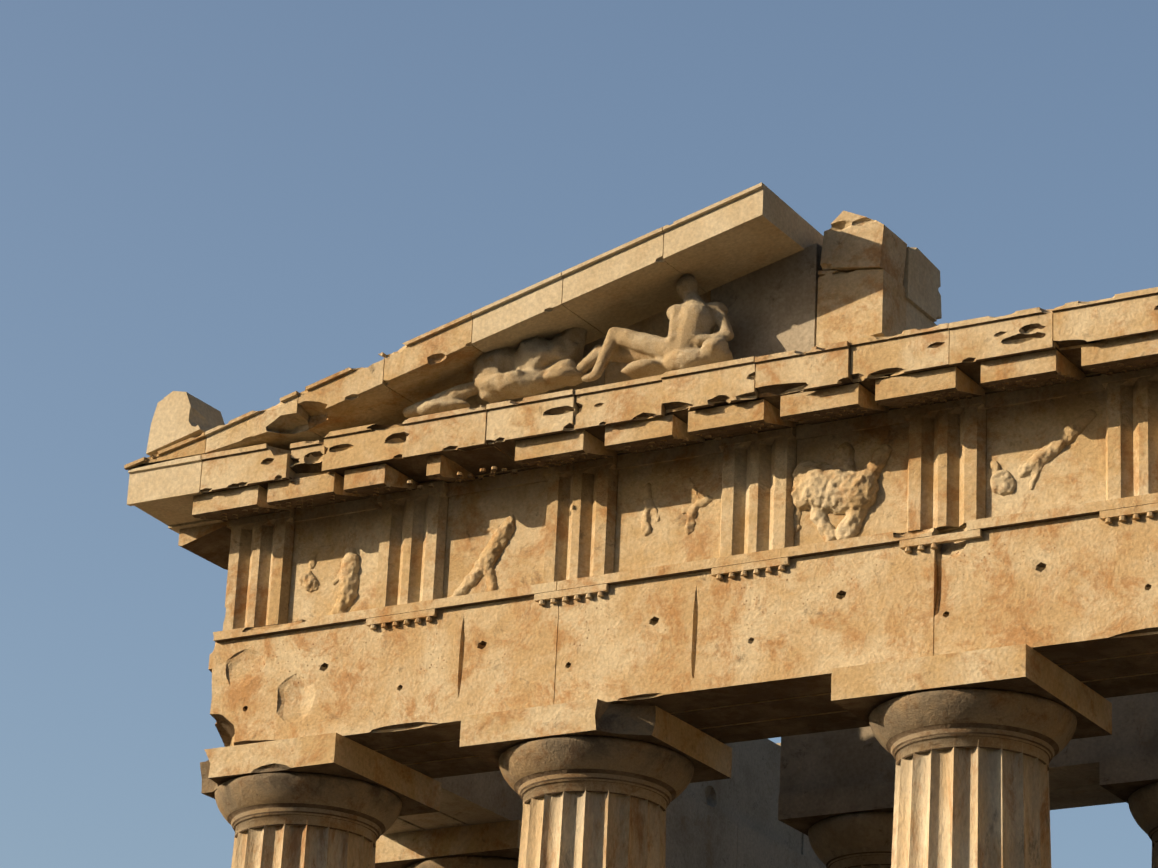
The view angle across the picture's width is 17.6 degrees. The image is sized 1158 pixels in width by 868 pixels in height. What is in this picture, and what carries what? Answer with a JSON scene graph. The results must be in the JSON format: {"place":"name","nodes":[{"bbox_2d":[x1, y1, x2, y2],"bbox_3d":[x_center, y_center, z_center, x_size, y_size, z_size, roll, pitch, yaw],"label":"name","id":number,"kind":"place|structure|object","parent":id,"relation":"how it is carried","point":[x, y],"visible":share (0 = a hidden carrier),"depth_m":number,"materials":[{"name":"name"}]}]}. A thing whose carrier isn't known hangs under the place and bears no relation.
{"place":"outdoors","nodes":[
{"label":"outdoors","id":0,"kind":"place"},
{"bbox_2d":[0,0,1157,867],"label":"sky","id":1,"kind":"structure","parent":0,"point":[238,207],"materials":[{"name":"blue"}]},
{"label":"stylobate","id":2,"kind":"object","parent":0,"visible":0},
{"bbox_2d":[200,733,441,867],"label":"column","id":3,"kind":"structure","parent":2,"relation":"on","point":[333,800],"depth_m":39.86,"materials":[{"name":"stone"}]},
{"bbox_2d":[208,581,559,778],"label":"architrave block","id":4,"kind":"structure","parent":3,"relation":"on","point":[411,694],"depth_m":39.59,"materials":[{"name":"stone"}]},
{"bbox_2d":[223,509,295,630],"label":"triglyph","id":5,"kind":"object","parent":4,"relation":"on","point":[258,586],"visible":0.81,"depth_m":40.92,"materials":[{"name":"stone"}]},
{"bbox_2d":[200,443,295,508],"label":"cornice block","id":6,"kind":"structure","parent":5,"relation":"on","point":[263,465],"depth_m":40.53,"materials":[{"name":"stone"}]},
{"bbox_2d":[205,391,323,453],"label":"raking cornice","id":7,"kind":"structure","parent":6,"relation":"on","point":[283,424],"depth_m":40.62,"materials":[{"name":"stone"}]},
{"bbox_2d":[288,496,381,622],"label":"metope","id":8,"kind":"object","parent":4,"relation":"on","point":[335,559],"visible":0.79,"depth_m":40.52,"materials":[{"name":"stone"}]},
{"bbox_2d":[375,481,448,607],"bbox_3d":[-1.684,1.297,40.186,0.850,1.348,0.625,-10,-24,29],"label":"triglyph","id":9,"kind":"object","parent":4,"relation":"on","point":[412,548],"visible":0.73,"depth_m":39.95,"materials":[{"name":"stone"}]},
{"bbox_2d":[443,468,547,597],"bbox_3d":[-0.797,1.149,39.640,1.247,1.382,0.484,-10,-24,29],"label":"metope","id":10,"kind":"object","parent":4,"relation":"on","point":[496,528],"visible":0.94,"depth_m":39.50,"materials":[{"name":"stone"}]},
{"bbox_2d":[366,503,1157,629],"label":"regulae","id":11,"kind":"object","parent":4,"relation":"attached to","point":[907,545],"visible":0.98,"depth_m":37.55,"materials":[{"name":"stone"}]},
{"bbox_2d":[375,820,521,867],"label":"column","id":12,"kind":"structure","parent":2,"relation":"on","point":[492,845],"depth_m":42.73,"materials":[{"name":"stone"}]},
{"bbox_2d":[382,771,826,867],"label":"flank architrave","id":13,"kind":"object","parent":12,"relation":"on","point":[699,834],"visible":0.19,"depth_m":45.82,"materials":[{"name":"beige stone"}]},
{"bbox_2d":[683,739,825,866],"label":"flank frieze backer","id":14,"kind":"object","parent":13,"relation":"on","point":[747,794],"visible":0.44,"depth_m":47.87,"materials":[{"name":"beige stone"}]},
{"bbox_2d":[460,699,731,867],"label":"column","id":15,"kind":"structure","parent":2,"relation":"on","point":[595,783],"depth_m":38.07,"materials":[{"name":"stone"}]},
{"bbox_2d":[554,528,941,743],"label":"architrave block","id":16,"kind":"structure","parent":15,"relation":"on","point":[737,658],"depth_m":37.53,"materials":[{"name":"stone"}]},
{"bbox_2d":[543,455,618,582],"bbox_3d":[0.122,0.990,39.154,0.850,1.348,0.625,-10,-24,29],"label":"triglyph","id":17,"kind":"object","parent":16,"relation":"on","point":[580,529],"visible":0.73,"depth_m":38.91,"materials":[{"name":"stone"}]},
{"bbox_2d":[614,439,722,572],"bbox_3d":[1.018,0.832,38.627,1.245,1.348,0.454,-10,-24,29],"label":"metope","id":18,"kind":"object","parent":16,"relation":"on","point":[669,506],"visible":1,"depth_m":38.49,"materials":[{"name":"stone"}]},
{"bbox_2d":[574,375,667,454],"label":"cornice block","id":19,"kind":"structure","parent":18,"relation":"on","point":[600,407],"depth_m":38.23,"materials":[{"name":"stone"}]},
{"bbox_2d":[576,274,733,381],"bbox_3d":[0.763,-1.060,38.906,1.946,1.141,0.595,-10,-24,29],"label":"seated male statue","id":20,"kind":"object","parent":19,"relation":"on","point":[691,339],"visible":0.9,"depth_m":38.56,"materials":[{"name":"stone"}]},
{"bbox_2d":[605,291,710,384],"bbox_3d":[0.941,-0.739,39.491,1.242,1.295,0.500,-10,-24,29],"label":"tympanum","id":21,"kind":"object","parent":19,"relation":"on","point":[657,324],"visible":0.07,"depth_m":39.46,"materials":[{"name":"stone"}]},
{"bbox_2d":[562,227,705,334],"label":"raking cornice","id":22,"kind":"structure","parent":21,"relation":"on","point":[632,282],"depth_m":38.94,"materials":[{"name":"stone"}]},
{"bbox_2d":[718,427,796,556],"bbox_3d":[1.927,0.684,38.123,0.850,1.348,0.625,-10,-24,29],"label":"triglyph","id":23,"kind":"object","parent":16,"relation":"on","point":[757,509],"visible":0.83,"depth_m":37.89,"materials":[{"name":"stone"}]},
{"bbox_2d":[791,408,907,545],"bbox_3d":[2.769,0.506,37.550,1.306,1.348,0.595,-10,-24,29],"label":"metope","id":24,"kind":"object","parent":16,"relation":"on","point":[850,478],"visible":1,"depth_m":37.40,"materials":[{"name":"stone"}]},
{"bbox_2d":[755,341,854,425],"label":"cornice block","id":25,"kind":"structure","parent":24,"relation":"on","point":[778,376],"depth_m":37.18,"materials":[{"name":"stone"}]},
{"bbox_2d":[816,269,906,347],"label":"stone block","id":26,"kind":"structure","parent":25,"relation":"on","point":[856,304],"depth_m":38.24,"materials":[{"name":"stone"}]},
{"bbox_2d":[820,210,906,284],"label":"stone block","id":27,"kind":"structure","parent":26,"relation":"on","point":[852,242],"depth_m":38.45,"materials":[{"name":"stone"}]},
{"bbox_2d":[831,644,1111,867],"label":"column","id":28,"kind":"structure","parent":2,"relation":"on","point":[974,742],"depth_m":35.92,"materials":[{"name":"stone"}]},
{"bbox_2d":[934,493,1157,697],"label":"architrave block","id":29,"kind":"structure","parent":28,"relation":"on","point":[1072,590],"depth_m":35.83,"materials":[{"name":"stone"}]},
{"bbox_2d":[904,395,986,531],"bbox_3d":[3.742,0.376,37.086,0.850,1.348,0.625,-10,-24,29],"label":"triglyph","id":30,"kind":"object","parent":29,"relation":"on","point":[947,464],"visible":0.75,"depth_m":36.84,"materials":[{"name":"stone"}]},
{"bbox_2d":[985,375,1105,517],"bbox_3d":[4.638,0.212,36.543,1.266,1.348,0.482,-10,-24,29],"label":"metope","id":31,"kind":"object","parent":29,"relation":"on","point":[1046,447],"visible":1,"depth_m":36.40,"materials":[{"name":"stone"}]},
{"bbox_2d":[948,307,1086,394],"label":"cornice block","id":32,"kind":"structure","parent":31,"relation":"on","point":[975,343],"depth_m":36.15,"materials":[{"name":"stone"}]},
{"bbox_2d":[1101,367,1157,499],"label":"triglyph","id":33,"kind":"object","parent":29,"relation":"on","point":[1131,433],"visible":0.82,"depth_m":35.89,"materials":[{"name":"stone"}]},
{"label":"porch steps","id":34,"kind":"object","parent":2,"relation":"on","visible":0},
{"bbox_2d":[778,781,894,867],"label":"porch column","id":35,"kind":"structure","parent":34,"relation":"on","point":[847,827],"depth_m":41.73,"materials":[{"name":"stone"}]},
{"bbox_2d":[779,692,1157,809],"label":"porch entablature","id":36,"kind":"structure","parent":35,"relation":"on","point":[837,758],"depth_m":41.79,"materials":[{"name":"stone"}]},
{"bbox_2d":[1099,752,1157,867],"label":"porch column","id":37,"kind":"structure","parent":34,"relation":"on","point":[1131,781],"depth_m":40.12,"materials":[{"name":"stone"}]},
{"bbox_3d":[9.675,-0.253,34.676,30.400,1.350,1.180,-10,-24,29],"label":"frieze backer","id":38,"kind":"object","parent":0,"visible":0},
{"bbox_2d":[127,455,222,532],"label":"corner cornice block","id":39,"kind":"structure","parent":38,"relation":"on","point":[165,492],"depth_m":41.14,"materials":[{"name":"stone"}]},
{"bbox_2d":[124,432,206,469],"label":"raking cornice","id":40,"kind":"structure","parent":39,"relation":"on","point":[192,446],"depth_m":41.04,"materials":[{"name":"stone"}]},
{"bbox_2d":[146,391,224,455],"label":"acroterion base","id":41,"kind":"object","parent":40,"relation":"on","point":[179,416],"visible":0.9,"depth_m":41.25,"materials":[{"name":"stone"}]},
{"bbox_2d":[178,522,230,569],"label":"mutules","id":42,"kind":"object","parent":38,"relation":"on","point":[210,543],"visible":0.02,"depth_m":41.79,"materials":[{"name":"stone"}]},
{"bbox_2d":[322,423,440,495],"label":"cornice block","id":43,"kind":"structure","parent":38,"relation":"on","point":[361,446],"depth_m":39.80,"materials":[{"name":"stone"}]},
{"bbox_2d":[466,394,488,407],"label":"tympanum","id":44,"kind":"object","parent":43,"relation":"on","point":[475,401],"depth_m":40.33,"materials":[{"name":"stone"}]},
{"bbox_2d":[383,313,483,402],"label":"raking cornice","id":45,"kind":"structure","parent":44,"relation":"on","point":[433,362],"depth_m":39.78,"materials":[{"name":"stone"}]},
{"bbox_2d":[402,405,525,482],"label":"cornice block","id":46,"kind":"structure","parent":38,"relation":"on","point":[458,436],"depth_m":39.29,"materials":[{"name":"stone"}]},
{"bbox_2d":[486,389,578,469],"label":"cornice block","id":47,"kind":"structure","parent":38,"relation":"on","point":[510,423],"depth_m":38.73,"materials":[{"name":"stone"}]},
{"bbox_2d":[473,333,582,403],"bbox_3d":[-0.559,-0.803,39.611,1.232,0.875,0.609,-10,-24,29],"label":"kneeling statue fragment","id":48,"kind":"object","parent":47,"relation":"on","point":[503,374],"visible":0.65,"depth_m":39.40,"materials":[{"name":"stone"}]},
{"bbox_2d":[403,381,477,417],"bbox_3d":[-1.433,-0.386,39.859,1.039,0.322,0.295,-10,-24,29],"label":"reclining statue fragment","id":49,"kind":"object","parent":48,"relation":"attached to","point":[454,398],"visible":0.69,"depth_m":39.74,"materials":[{"name":"stone"}]},
{"bbox_2d":[542,327,586,389],"bbox_3d":[-0.196,-0.887,39.413,0.562,0.834,0.465,5,-21,-6],"label":"statue torso fragment","id":50,"kind":"object","parent":48,"relation":"attached to","point":[561,373],"visible":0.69,"depth_m":39.23,"materials":[{"name":"stone"}]},
{"bbox_2d":[505,336,605,401],"bbox_3d":[-0.140,-0.416,40.050,1.242,0.992,0.500,-10,-24,29],"label":"tympanum","id":51,"kind":"object","parent":47,"relation":"on","point":[588,348],"visible":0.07,"depth_m":39.73,"materials":[{"name":"stone"}]},
{"bbox_2d":[472,272,605,352],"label":"raking cornice","id":52,"kind":"structure","parent":51,"relation":"on","point":[539,309],"depth_m":39.32,"materials":[{"name":"stone"}]},
{"bbox_2d":[192,332,1157,521],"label":"mutules","id":53,"kind":"object","parent":38,"relation":"on","point":[1043,368],"visible":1,"depth_m":37.71,"materials":[{"name":"stone"}]},
{"bbox_2d":[289,440,329,482],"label":"cornice block","id":54,"kind":"structure","parent":53,"relation":"on","point":[306,457],"depth_m":40.23,"materials":[{"name":"stone"}]},
{"bbox_2d":[661,356,760,440],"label":"cornice block","id":55,"kind":"structure","parent":38,"relation":"on","point":[685,391],"depth_m":37.69,"materials":[{"name":"stone"}]},
{"bbox_2d":[710,243,822,359],"bbox_3d":[2.022,-1.063,38.932,1.242,1.598,0.500,-10,-24,29],"label":"tympanum","id":56,"kind":"object","parent":55,"relation":"on","point":[772,308],"visible":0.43,"depth_m":38.73,"materials":[{"name":"stone"}]},
{"bbox_2d":[663,182,822,291],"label":"raking cornice","id":57,"kind":"structure","parent":56,"relation":"on","point":[736,236],"depth_m":38.48,"materials":[{"name":"stone"}]},
{"bbox_2d":[850,323,954,409],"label":"cornice block","id":58,"kind":"structure","parent":38,"relation":"on","point":[905,352],"depth_m":36.68,"materials":[{"name":"stone"}]},
{"bbox_2d":[906,301,937,329],"bbox_3d":[3.218,-0.619,39.151,1.060,1.040,1.240,-10,-24,29],"label":"tympanum backing","id":59,"kind":"object","parent":58,"relation":"on","point":[916,318],"depth_m":38.73,"materials":[{"name":"stone"}]},
{"bbox_2d":[903,246,941,321],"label":"stone block","id":60,"kind":"structure","parent":59,"relation":"on","point":[921,283],"depth_m":38.91,"materials":[{"name":"stone"}]},
{"bbox_2d":[1052,287,1157,377],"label":"cornice block","id":61,"kind":"structure","parent":38,"relation":"on","point":[1077,325],"depth_m":35.60,"materials":[{"name":"stone"}]},
{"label":"tympanum","id":62,"kind":"object","parent":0,"visible":0},
{"bbox_2d":[298,352,417,437],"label":"raking cornice","id":63,"kind":"structure","parent":62,"relation":"on","point":[347,398],"depth_m":40.26,"materials":[{"name":"stone"}]}
]}

